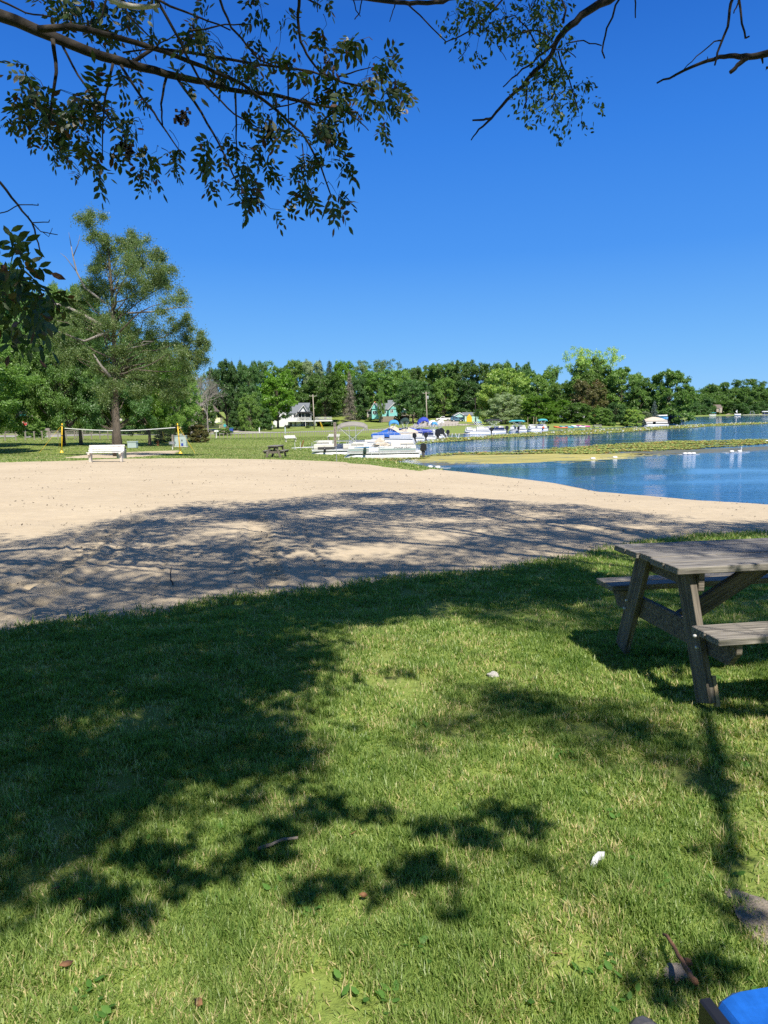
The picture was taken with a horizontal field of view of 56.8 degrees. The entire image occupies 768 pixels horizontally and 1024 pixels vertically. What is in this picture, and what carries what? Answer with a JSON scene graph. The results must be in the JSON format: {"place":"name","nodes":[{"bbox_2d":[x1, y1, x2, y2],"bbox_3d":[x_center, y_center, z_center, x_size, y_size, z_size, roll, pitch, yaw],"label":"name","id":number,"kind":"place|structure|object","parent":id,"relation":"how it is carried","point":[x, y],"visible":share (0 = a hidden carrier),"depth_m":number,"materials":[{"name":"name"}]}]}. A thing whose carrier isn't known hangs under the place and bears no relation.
{"place":"outdoors","nodes":[
{"label":"outdoors","id":0,"kind":"place"},
{"bbox_2d":[65,450,178,457],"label":"volleyball sand","id":1,"kind":"structure","parent":0,"point":[139,454],"depth_m":51.52,"materials":[{"name":"beige sand"}]},
{"bbox_2d":[0,436,423,468],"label":"park grass","id":2,"kind":"structure","parent":0,"point":[197,447],"depth_m":70.28,"materials":[{"name":"green plant"}]},
{"bbox_2d":[0,424,487,436],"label":"road","id":3,"kind":"structure","parent":0,"point":[232,433],"depth_m":164.34,"materials":[{"name":"grey asphalt"}]},
{"bbox_2d":[0,458,767,632],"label":"beach sand","id":4,"kind":"structure","parent":0,"point":[60,575],"depth_m":12.21,"materials":[{"name":"beige sand"}]},
{"bbox_2d":[86,445,124,461],"bbox_3d":[-14.550,-3.056,37.124,1.850,0.879,0.564,-1,8,-1],"label":"park bench","id":5,"kind":"object","parent":4,"relation":"on","point":[108,448],"visible":1,"depth_m":37.21,"materials":[{"name":"wood"}]},
{"bbox_2d":[0,528,767,641],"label":"rim grass","id":6,"kind":"structure","parent":4,"relation":"on","point":[249,595],"depth_m":7.27,"materials":[{"name":"green plant"}]},
{"bbox_2d":[0,396,767,1023],"bbox_3d":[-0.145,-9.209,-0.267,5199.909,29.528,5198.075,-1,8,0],"label":"lawn","id":7,"kind":"structure","parent":0,"point":[330,990],"depth_m":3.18,"materials":[{"name":"green plant"}]},
{"bbox_2d":[0,324,38,435],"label":"tree","id":8,"kind":"object","parent":7,"relation":"on","point":[25,419],"visible":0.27,"depth_m":72.43,"materials":[{"name":"green plant"}]},
{"bbox_2d":[0,261,38,432],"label":"tree","id":9,"kind":"object","parent":7,"relation":"on","point":[11,318],"visible":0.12,"depth_m":133.32,"materials":[{"name":"green plant"}]},
{"bbox_2d":[0,337,44,430],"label":"tree","id":10,"kind":"object","parent":7,"relation":"on","point":[14,385],"visible":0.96,"depth_m":59.04,"materials":[{"name":"green plant"}]},
{"bbox_2d":[16,416,48,437],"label":"bush","id":11,"kind":"object","parent":7,"relation":"on","point":[31,427],"visible":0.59,"depth_m":110.81,"materials":[{"name":"green plant"}]},
{"bbox_2d":[39,423,63,452],"bbox_3d":[-28.555,-6.414,61.597,1.501,2.528,2.389,1,8,15],"label":"net post","id":12,"kind":"object","parent":7,"relation":"on","point":[61,435],"visible":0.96,"depth_m":61.58,"materials":[{"name":"yellow metal"}]},
{"bbox_2d":[65,427,175,441],"bbox_3d":[-22.581,-6.623,60.610,10.745,1.243,0.020,1,8,11],"label":"volleyball net","id":13,"kind":"object","parent":12,"relation":"attached to","point":[121,434],"visible":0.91,"depth_m":60.55,"materials":[{"name":"fabric"}]},
{"bbox_2d":[4,431,108,440],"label":"post fence","id":14,"kind":"object","parent":7,"relation":"on","point":[57,432],"visible":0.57,"depth_m":96.74,"materials":[{"name":"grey wood"}]},
{"bbox_2d":[11,290,106,445],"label":"tree","id":15,"kind":"object","parent":7,"relation":"on","point":[39,394],"visible":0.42,"depth_m":70.76,"materials":[{"name":"green plant"}]},
{"bbox_2d":[31,276,110,444],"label":"tree","id":16,"kind":"object","parent":7,"relation":"on","point":[53,286],"visible":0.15,"depth_m":73.88,"materials":[{"name":"green plant"}]},
{"bbox_2d":[6,341,165,434],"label":"park wood","id":17,"kind":"object","parent":7,"relation":"on","point":[67,430],"visible":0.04,"depth_m":147.49,"materials":[{"name":"green plant"}]},
{"bbox_2d":[66,313,157,444],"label":"tree","id":18,"kind":"object","parent":7,"relation":"on","point":[136,408],"visible":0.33,"depth_m":72.97,"materials":[{"name":"green plant"}]},
{"bbox_2d":[36,205,215,455],"bbox_3d":[-17.793,-11.618,47.729,12.693,15.848,8.022,-1,8,0],"label":"tall tree","id":19,"kind":"object","parent":7,"relation":"on","point":[95,289],"visible":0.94,"depth_m":47.10,"materials":[{"name":"green plant"}]},
{"bbox_2d":[118,333,179,445],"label":"tree","id":20,"kind":"object","parent":7,"relation":"on","point":[158,411],"visible":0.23,"depth_m":79.55,"materials":[{"name":"green plant"}]},
{"bbox_2d":[146,359,202,434],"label":"tree","id":21,"kind":"object","parent":7,"relation":"on","point":[189,408],"visible":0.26,"depth_m":90.49,"materials":[{"name":"green plant"}]},
{"bbox_2d":[187,424,210,442],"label":"bush","id":22,"kind":"object","parent":7,"relation":"on","point":[197,435],"visible":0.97,"depth_m":91.89,"materials":[{"name":"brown plant"}]},
{"bbox_2d":[176,370,225,432],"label":"dead tree","id":23,"kind":"object","parent":7,"relation":"on","point":[207,389],"visible":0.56,"depth_m":118.39,"materials":[{"name":"grey wood"}]},
{"bbox_2d":[180,402,223,427],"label":"yellow house","id":24,"kind":"structure","parent":7,"relation":"on","point":[219,420],"depth_m":190.13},
{"bbox_2d":[195,396,216,429],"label":"tree","id":25,"kind":"object","parent":7,"relation":"on","point":[201,419],"visible":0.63,"depth_m":181.57,"materials":[{"name":"green plant"}]},
{"bbox_2d":[0,0,419,367],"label":"ash tree","id":26,"kind":"object","parent":7,"relation":"on","point":[40,315],"visible":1,"depth_m":5.82,"materials":[{"name":"green plant"}]},
{"bbox_2d":[1,438,442,470],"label":"bank grass","id":27,"kind":"structure","parent":7,"relation":"on","point":[413,466],"depth_m":47.36,"materials":[{"name":"green plant"}]},
{"bbox_2d":[204,359,244,427],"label":"tree","id":28,"kind":"object","parent":7,"relation":"on","point":[230,379],"visible":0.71,"depth_m":200.57,"materials":[{"name":"green plant"}]},
{"bbox_2d":[228,410,246,430],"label":"tree","id":29,"kind":"object","parent":7,"relation":"on","point":[234,421],"visible":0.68,"depth_m":197.21,"materials":[{"name":"green plant"}]},
{"bbox_2d":[233,362,262,420],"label":"tree","id":30,"kind":"object","parent":7,"relation":"on","point":[245,372],"visible":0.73,"depth_m":200.61,"materials":[{"name":"green plant"}]},
{"bbox_2d":[237,391,261,431],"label":"tree","id":31,"kind":"object","parent":7,"relation":"on","point":[250,400],"visible":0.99,"depth_m":187.18,"materials":[{"name":"green plant"}]},
{"bbox_2d":[248,360,267,406],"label":"tree","id":32,"kind":"object","parent":7,"relation":"on","point":[261,366],"visible":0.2,"depth_m":234.16,"materials":[{"name":"green plant"}]},
{"bbox_2d":[254,407,275,430],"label":"tree","id":33,"kind":"object","parent":7,"relation":"on","point":[265,419],"visible":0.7,"depth_m":197.03,"materials":[{"name":"green plant"}]},
{"bbox_2d":[263,445,288,457],"bbox_3d":[-7.565,-4.253,49.772,1.476,0.846,1.848,0,8,6],"label":"picnic table","id":34,"kind":"object","parent":7,"relation":"on","point":[272,452],"visible":0.98,"depth_m":49.05,"materials":[{"name":"grey wood"}]},
{"bbox_2d":[257,369,297,428],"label":"tree","id":35,"kind":"object","parent":7,"relation":"on","point":[277,385],"visible":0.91,"depth_m":216.23,"materials":[{"name":"green plant"}]},
{"bbox_2d":[269,365,295,408],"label":"tree","id":36,"kind":"object","parent":7,"relation":"on","point":[273,373],"visible":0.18,"depth_m":270.11,"materials":[{"name":"green plant"}]},
{"bbox_2d":[210,429,368,438],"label":"post fence","id":37,"kind":"object","parent":7,"relation":"on","point":[292,432],"visible":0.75,"depth_m":126.26,"materials":[{"name":"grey wood"}]},
{"bbox_2d":[285,359,307,400],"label":"tree","id":38,"kind":"object","parent":7,"relation":"on","point":[295,367],"visible":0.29,"depth_m":277.12,"materials":[{"name":"green plant"}]},
{"bbox_2d":[273,403,332,426],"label":"white house","id":39,"kind":"structure","parent":7,"relation":"on","point":[300,414],"depth_m":238.13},
{"bbox_2d":[301,359,323,405],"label":"tree","id":40,"kind":"object","parent":7,"relation":"on","point":[309,367],"visible":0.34,"depth_m":273.71,"materials":[{"name":"green plant"}]},
{"bbox_2d":[297,371,351,421],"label":"tree","id":41,"kind":"object","parent":7,"relation":"on","point":[329,384],"visible":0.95,"depth_m":254.82,"materials":[{"name":"green plant"}]},
{"bbox_2d":[333,360,355,413],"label":"tree","id":42,"kind":"object","parent":7,"relation":"on","point":[340,367],"visible":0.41,"depth_m":283.32,"materials":[{"name":"green plant"}]},
{"bbox_2d":[342,372,357,421],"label":"tree","id":43,"kind":"object","parent":7,"relation":"on","point":[348,410],"visible":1,"depth_m":258.46,"materials":[{"name":"green plant"}]},
{"bbox_2d":[348,376,370,419],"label":"tree","id":44,"kind":"object","parent":7,"relation":"on","point":[355,387],"visible":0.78,"depth_m":269.78,"materials":[{"name":"green plant"}]},
{"bbox_2d":[355,369,399,409],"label":"tree","id":45,"kind":"object","parent":7,"relation":"on","point":[375,380],"visible":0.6,"depth_m":273.15,"materials":[{"name":"green plant"}]},
{"bbox_2d":[352,359,402,391],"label":"tree","id":46,"kind":"object","parent":7,"relation":"on","point":[377,363],"visible":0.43,"depth_m":293.57,"materials":[{"name":"green plant"}]},
{"bbox_2d":[1,636,757,1023],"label":"weeds","id":47,"kind":"object","parent":7,"relation":"on","point":[355,990],"visible":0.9,"depth_m":2.14,"materials":[{"name":"green plant"}]},
{"bbox_2d":[377,385,385,422],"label":"tree","id":48,"kind":"object","parent":7,"relation":"on","point":[381,398],"visible":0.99,"depth_m":254.65,"materials":[{"name":"green plant"}]},
{"bbox_2d":[183,360,604,404],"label":"hillside wood","id":49,"kind":"object","parent":7,"relation":"on","point":[376,366],"visible":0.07,"depth_m":337.61,"materials":[{"name":"green plant"}]},
{"bbox_2d":[384,368,411,414],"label":"tree","id":50,"kind":"object","parent":7,"relation":"on","point":[397,374],"visible":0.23,"depth_m":283.13,"materials":[{"name":"green plant"}]},
{"bbox_2d":[392,379,430,423],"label":"tree","id":51,"kind":"object","parent":7,"relation":"on","point":[412,387],"visible":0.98,"depth_m":242.81,"materials":[{"name":"green plant"}]},
{"bbox_2d":[403,366,421,411],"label":"tree","id":52,"kind":"object","parent":7,"relation":"on","point":[414,373],"visible":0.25,"depth_m":293.10,"materials":[{"name":"green plant"}]},
{"bbox_2d":[413,385,441,418],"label":"tree","id":53,"kind":"object","parent":7,"relation":"on","point":[429,390],"visible":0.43,"depth_m":279.24,"materials":[{"name":"green plant"}]},
{"bbox_2d":[417,363,440,405],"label":"tree","id":54,"kind":"object","parent":7,"relation":"on","point":[428,378],"visible":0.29,"depth_m":296.17,"materials":[{"name":"green plant"}]},
{"bbox_2d":[430,361,458,413],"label":"tree","id":55,"kind":"object","parent":7,"relation":"on","point":[437,368],"visible":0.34,"depth_m":292.84,"materials":[{"name":"green plant"}]},
{"bbox_2d":[431,376,458,415],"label":"tree","id":56,"kind":"object","parent":7,"relation":"on","point":[442,385],"visible":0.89,"depth_m":278.94,"materials":[{"name":"green plant"}]},
{"bbox_2d":[449,359,479,404],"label":"tree","id":57,"kind":"object","parent":7,"relation":"on","point":[465,369],"visible":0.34,"depth_m":291.93,"materials":[{"name":"green plant"}]},
{"bbox_2d":[449,379,485,416],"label":"tree","id":58,"kind":"object","parent":7,"relation":"on","point":[467,399],"visible":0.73,"depth_m":278.65,"materials":[{"name":"green plant"}]},
{"bbox_2d":[469,362,491,409],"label":"tree","id":59,"kind":"object","parent":7,"relation":"on","point":[482,370],"visible":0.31,"depth_m":287.98,"materials":[{"name":"green plant"}]},
{"bbox_2d":[490,360,512,405],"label":"tree","id":60,"kind":"object","parent":7,"relation":"on","point":[506,365],"visible":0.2,"depth_m":283.38,"materials":[{"name":"green plant"}]},
{"bbox_2d":[473,366,530,423],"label":"tree","id":61,"kind":"object","parent":7,"relation":"on","point":[495,376],"visible":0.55,"depth_m":209.13,"materials":[{"name":"green plant"}]},
{"bbox_2d":[479,392,526,424],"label":"tree","id":62,"kind":"object","parent":7,"relation":"on","point":[498,402],"visible":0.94,"depth_m":191.20,"materials":[{"name":"green plant"}]},
{"bbox_2d":[511,362,531,408],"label":"tree","id":63,"kind":"object","parent":7,"relation":"on","point":[526,369],"visible":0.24,"depth_m":278.85,"materials":[{"name":"green plant"}]},
{"bbox_2d":[520,370,553,421],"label":"tree","id":64,"kind":"object","parent":7,"relation":"on","point":[541,384],"visible":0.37,"depth_m":244.97,"materials":[{"name":"green plant"}]},
{"bbox_2d":[308,0,767,146],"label":"elm tree","id":65,"kind":"object","parent":7,"relation":"on","point":[576,21],"visible":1,"depth_m":9.08,"materials":[{"name":"green plant"}]},
{"bbox_2d":[519,394,560,423],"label":"tree","id":66,"kind":"object","parent":7,"relation":"on","point":[542,410],"visible":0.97,"depth_m":186.22,"materials":[{"name":"green plant"}]},
{"bbox_2d":[548,381,571,407],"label":"tree","id":67,"kind":"object","parent":7,"relation":"on","point":[556,394],"visible":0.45,"depth_m":235.81,"materials":[{"name":"green plant"}]},
{"bbox_2d":[550,399,572,422],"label":"tree","id":68,"kind":"object","parent":7,"relation":"on","point":[560,406],"visible":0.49,"depth_m":201.50,"materials":[{"name":"green plant"}]},
{"bbox_2d":[558,402,592,423],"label":"tree","id":69,"kind":"object","parent":7,"relation":"on","point":[576,417],"visible":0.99,"depth_m":192.51,"materials":[{"name":"green plant"}]},
{"bbox_2d":[567,355,605,398],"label":"tree","id":70,"kind":"object","parent":7,"relation":"on","point":[596,364],"visible":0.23,"depth_m":232.40,"materials":[{"name":"green plant"}]},
{"bbox_2d":[570,379,608,420],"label":"tree","id":71,"kind":"object","parent":7,"relation":"on","point":[595,391],"visible":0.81,"depth_m":200.64,"materials":[{"name":"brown plant"}]},
{"bbox_2d":[562,346,625,384],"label":"tree","id":72,"kind":"object","parent":7,"relation":"on","point":[581,352],"visible":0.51,"depth_m":228.65,"materials":[{"name":"green plant"}]},
{"bbox_2d":[574,364,618,422],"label":"tree","id":73,"kind":"object","parent":7,"relation":"on","point":[589,377],"visible":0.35,"depth_m":219.74,"materials":[{"name":"green plant"}]},
{"bbox_2d":[587,407,615,425],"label":"tree","id":74,"kind":"object","parent":7,"relation":"on","point":[601,414],"visible":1,"depth_m":183.17,"materials":[{"name":"green plant"}]},
{"bbox_2d":[603,402,629,424],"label":"tree","id":75,"kind":"object","parent":7,"relation":"on","point":[612,406],"visible":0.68,"depth_m":188.83,"materials":[{"name":"green plant"}]},
{"bbox_2d":[598,366,645,416],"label":"tree","id":76,"kind":"object","parent":7,"relation":"on","point":[617,376],"visible":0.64,"depth_m":215.85,"materials":[{"name":"green plant"}]},
{"bbox_2d":[620,409,645,425],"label":"shrub","id":77,"kind":"object","parent":7,"relation":"on","point":[633,419],"visible":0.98,"depth_m":187.39,"materials":[{"name":"green plant"}]},
{"bbox_2d":[622,376,657,418],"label":"tree","id":78,"kind":"object","parent":7,"relation":"on","point":[641,391],"visible":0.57,"depth_m":210.88,"materials":[{"name":"green plant"}]},
{"bbox_2d":[629,1015,656,1023],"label":"bag","id":79,"kind":"object","parent":7,"relation":"on","point":[642,1019],"visible":1,"depth_m":1.81,"materials":[{"name":"grey"}]},
{"bbox_2d":[640,369,702,423],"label":"tree","id":80,"kind":"object","parent":7,"relation":"on","point":[661,399],"visible":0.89,"depth_m":206.41,"materials":[{"name":"green plant"}]},
{"bbox_2d":[663,963,692,980],"bbox_3d":[0.860,1.346,2.083,0.086,0.020,0.066,-2,8,-5],"label":"stone","id":81,"kind":"object","parent":7,"relation":"on","point":[675,970],"visible":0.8,"depth_m":2.07,"materials":[{"name":"grey stone"}]},
{"bbox_2d":[662,933,698,985],"bbox_3d":[0.854,1.286,2.056,0.021,0.074,0.264,0,8,4],"label":"twig","id":82,"kind":"object","parent":7,"relation":"on","point":[692,978],"visible":1,"depth_m":2.01,"materials":[{"name":"brown wood"}]},
{"bbox_2d":[596,538,767,706],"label":"picnic table","id":83,"kind":"object","parent":7,"relation":"on","point":[725,569],"visible":1,"depth_m":4.34,"materials":[{"name":"grey wood"}]},
{"bbox_2d":[641,530,767,542],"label":"lawn grass","id":84,"kind":"structure","parent":7,"relation":"on","point":[735,536],"depth_m":10.56,"materials":[{"name":"green plant"}]},
{"bbox_2d":[672,379,767,414],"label":"shore wood","id":85,"kind":"object","parent":7,"relation":"on","point":[723,396],"visible":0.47,"depth_m":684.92,"materials":[{"name":"green plant"}]},
{"bbox_2d":[698,987,767,1023],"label":"cooler","id":86,"kind":"object","parent":7,"relation":"on","point":[747,1007],"visible":1,"depth_m":1.55,"materials":[{"name":"blue plastic"}]},
{"bbox_2d":[723,888,767,952],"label":"rock","id":87,"kind":"object","parent":7,"relation":"on","point":[749,917],"visible":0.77,"depth_m":2.29,"materials":[{"name":"grey stone"}]},
{"bbox_2d":[0,0,767,399],"label":"sky","id":88,"kind":"structure","parent":0,"point":[643,235],"materials":[{"name":"blue"}]},
{"bbox_2d":[367,400,414,421],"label":"teal house","id":89,"kind":"structure","parent":0,"point":[390,412],"depth_m":259.56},
{"bbox_2d":[409,421,481,426],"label":"parking lot","id":90,"kind":"structure","parent":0,"point":[451,423],"depth_m":230.64,"materials":[{"name":"grey asphalt"}]},
{"bbox_2d":[384,415,767,503],"bbox_3d":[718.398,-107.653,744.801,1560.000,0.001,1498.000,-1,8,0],"label":"lake water","id":91,"kind":"structure","parent":0,"point":[739,477],"depth_m":48.79,"materials":[{"name":"blue liquid"}]},
{"bbox_2d":[311,421,387,454],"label":"pontoon boat","id":92,"kind":"object","parent":91,"relation":"on","point":[324,447],"visible":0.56,"depth_m":65.14,"materials":[{"name":"metal"}]},
{"bbox_2d":[345,437,426,458],"bbox_3d":[0.114,-5.407,60.596,7.068,2.040,2.746,-1,8,1],"label":"pontoon boat","id":93,"kind":"object","parent":91,"relation":"on","point":[396,449],"visible":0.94,"depth_m":59.62,"materials":[{"name":"metal"}]},
{"bbox_2d":[371,420,416,441],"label":"pontoon boat","id":94,"kind":"object","parent":91,"relation":"on","point":[389,434],"visible":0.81,"depth_m":95.47,"materials":[{"name":"metal"}]},
{"bbox_2d":[385,418,427,440],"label":"pontoon boat","id":95,"kind":"object","parent":91,"relation":"on","point":[403,430],"visible":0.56,"depth_m":100.20,"materials":[{"name":"metal"}]},
{"bbox_2d":[401,417,440,439],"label":"pontoon boat","id":96,"kind":"object","parent":91,"relation":"on","point":[432,436],"visible":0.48,"depth_m":105.60,"materials":[{"name":"metal"}]},
{"bbox_2d":[464,421,492,434],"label":"pontoon boat","id":97,"kind":"object","parent":91,"relation":"on","point":[481,430],"visible":0.93,"depth_m":131.18,"materials":[{"name":"metal"}]},
{"bbox_2d":[484,419,508,432],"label":"pontoon boat","id":98,"kind":"object","parent":91,"relation":"on","point":[500,429],"visible":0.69,"depth_m":139.11,"materials":[{"name":"metal"}]},
{"bbox_2d":[527,419,548,430],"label":"pontoon boat","id":99,"kind":"object","parent":91,"relation":"on","point":[539,427],"visible":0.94,"depth_m":150.93,"materials":[{"name":"metal"}]},
{"bbox_2d":[412,452,675,464],"bbox_3d":[13.172,-4.447,58.170,25.685,0.036,15.618,-1,8,0],"label":"algae mat","id":100,"kind":"object","parent":91,"relation":"on","point":[496,458],"visible":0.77,"depth_m":57.90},
{"bbox_2d":[416,422,767,443],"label":"lily pads","id":101,"kind":"object","parent":91,"relation":"on","point":[584,432],"visible":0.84,"depth_m":133.43,"materials":[{"name":"green plant"}]},
{"bbox_2d":[418,422,765,441],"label":"water lily blossom","id":102,"kind":"object","parent":101,"relation":"on","point":[603,429],"visible":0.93,"depth_m":143.37,"materials":[{"name":"white plant"}]},
{"bbox_2d":[420,438,767,455],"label":"lily pads","id":103,"kind":"object","parent":91,"relation":"on","point":[665,444],"visible":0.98,"depth_m":71.53,"materials":[{"name":"green plant"}]},
{"bbox_2d":[642,417,669,425],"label":"pontoon boat","id":104,"kind":"object","parent":91,"relation":"on","point":[654,421],"visible":0.95,"depth_m":190.37,"materials":[{"name":"metal"}]},
{"bbox_2d":[609,446,767,456],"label":"weed mat","id":105,"kind":"object","parent":91,"relation":"on","point":[702,451],"visible":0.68,"depth_m":64.03,"materials":[{"name":"brown plant"}]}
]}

